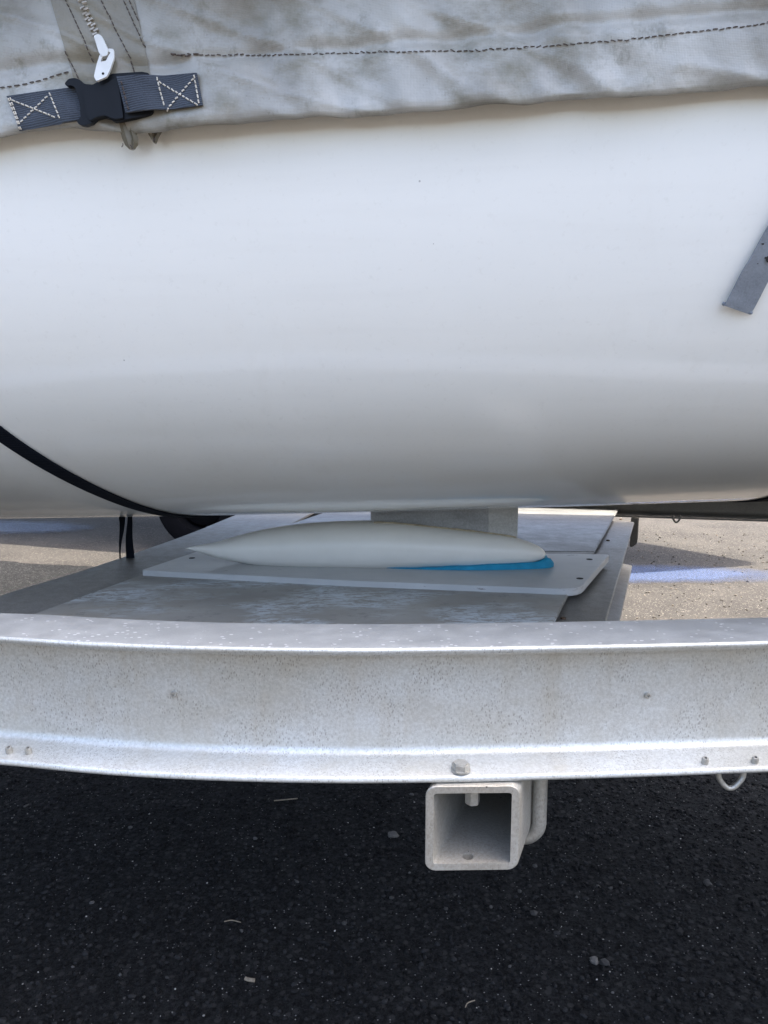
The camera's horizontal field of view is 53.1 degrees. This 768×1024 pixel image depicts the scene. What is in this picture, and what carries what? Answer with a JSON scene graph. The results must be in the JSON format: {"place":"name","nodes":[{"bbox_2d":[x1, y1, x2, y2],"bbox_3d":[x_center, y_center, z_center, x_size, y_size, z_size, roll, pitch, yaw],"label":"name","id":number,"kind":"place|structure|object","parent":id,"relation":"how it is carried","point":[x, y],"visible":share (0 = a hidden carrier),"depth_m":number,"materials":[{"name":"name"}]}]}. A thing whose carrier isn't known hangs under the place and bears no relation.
{"place":"outdoors","nodes":[
{"label":"outdoors","id":0,"kind":"place"},
{"bbox_2d":[0,533,767,1023],"bbox_3d":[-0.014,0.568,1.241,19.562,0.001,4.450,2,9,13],"label":"new asphalt","id":1,"kind":"structure","parent":0,"point":[16,575],"depth_m":1.13,"materials":[{"name":"black asphalt"}]},
{"bbox_2d":[244,977,254,982],"bbox_3d":[-0.173,0.602,0.991,0.014,0.004,0.008,0,9,0],"label":"twig","id":2,"kind":"object","parent":1,"relation":"on","point":[247,979],"visible":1,"depth_m":0.99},
{"bbox_2d":[0,501,767,869],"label":"boat trailer","id":3,"kind":"object","parent":1,"relation":"on","point":[488,705],"visible":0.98,"depth_m":0.58,"materials":[{"name":"metal"}]},
{"bbox_2d":[0,86,767,567],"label":"sailboat","id":4,"kind":"object","parent":3,"relation":"on","point":[444,338],"visible":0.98,"depth_m":0.65,"materials":[{"name":"white plastic"}]},
{"bbox_2d":[0,426,215,517],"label":"tie down strap","id":5,"kind":"object","parent":4,"relation":"attached to","point":[10,441],"visible":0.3,"depth_m":0.83,"materials":[{"name":"black fabric"}]},
{"bbox_2d":[119,517,133,557],"bbox_3d":[-0.426,0.054,1.271,0.026,0.120,0.010,0,9,0],"label":"hanging strap","id":6,"kind":"object","parent":4,"relation":"hanging from","point":[129,543],"visible":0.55,"depth_m":1.27,"materials":[{"name":"black fabric"}]},
{"bbox_2d":[0,0,767,149],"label":"boat cover","id":7,"kind":"object","parent":4,"relation":"on","point":[129,70],"visible":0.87,"depth_m":0.57,"materials":[{"name":"grey fabric"}]},
{"bbox_2d":[722,226,767,314],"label":"webbing strap","id":8,"kind":"object","parent":4,"relation":"on","point":[748,288],"visible":1,"depth_m":0.59,"materials":[{"name":"grey fabric"}]},
{"bbox_2d":[729,497,767,501],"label":"tie down strap","id":9,"kind":"object","parent":4,"relation":"attached to","point":[762,500],"visible":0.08,"depth_m":0.94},
{"bbox_2d":[393,555,553,569],"bbox_3d":[0.128,0.070,1.167,0.249,0.015,0.100,0,9,0],"label":"foam pad","id":10,"kind":"object","parent":3,"relation":"on","point":[545,562],"visible":0.45,"depth_m":1.12,"materials":[{"name":"blue plastic"}]},
{"bbox_2d":[388,831,398,837],"bbox_3d":[0.015,0.552,1.317,0.017,0.011,0.015,-5,10,-28],"label":"pebble","id":11,"kind":"object","parent":1,"relation":"on","point":[392,834],"visible":1,"depth_m":1.31,"materials":[{"name":"grey stone"}]},
{"bbox_2d":[530,910,537,915],"bbox_3d":[0.218,0.584,1.120,0.011,0.006,0.010,5,10,29],"label":"pebble","id":12,"kind":"object","parent":1,"relation":"on","point":[534,912],"visible":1,"depth_m":1.12,"materials":[{"name":"grey stone"}]},
{"bbox_2d":[589,956,598,964],"bbox_3d":[0.280,0.598,1.025,0.012,0.009,0.012,0,9,0],"label":"pebble","id":13,"kind":"object","parent":1,"relation":"on","point":[594,960],"visible":1,"depth_m":1.02,"materials":[{"name":"grey stone"}]},
{"bbox_2d":[598,958,609,965],"bbox_3d":[0.293,0.599,1.023,0.014,0.006,0.012,7,11,41],"label":"pebble","id":14,"kind":"object","parent":1,"relation":"on","point":[604,961],"visible":1,"depth_m":1.02,"materials":[{"name":"grey stone"}]},
{"bbox_2d":[703,879,712,885],"bbox_3d":[0.499,0.573,1.189,0.013,0.008,0.012,-2,9,-14],"label":"pebble","id":15,"kind":"object","parent":1,"relation":"on","point":[706,882],"visible":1,"depth_m":1.19,"materials":[{"name":"grey stone"}]},
{"bbox_2d":[0,513,767,620],"bbox_3d":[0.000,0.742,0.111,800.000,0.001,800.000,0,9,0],"label":"ground","id":16,"kind":"structure","parent":0,"point":[93,541],"depth_m":3.72,"materials":[{"name":"beige concrete"}]},
{"bbox_2d":[0,522,76,531],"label":"blue paint mark","id":17,"kind":"object","parent":16,"relation":"on","point":[25,525],"visible":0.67,"depth_m":4.47,"materials":[{"name":"blue paint"}]},
{"bbox_2d":[159,515,234,538],"bbox_3d":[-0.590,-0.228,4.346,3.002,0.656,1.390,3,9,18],"label":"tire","id":18,"kind":"object","parent":16,"relation":"on","point":[176,527],"visible":0.05,"depth_m":3.80,"materials":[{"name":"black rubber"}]},
{"bbox_2d":[630,566,748,580],"bbox_3d":[1.050,0.260,3.295,2.100,0.001,0.532,0,9,3],"label":"blue paint mark","id":19,"kind":"object","parent":16,"relation":"on","point":[677,574],"depth_m":3.28,"materials":[{"name":"blue paint"}]}
]}

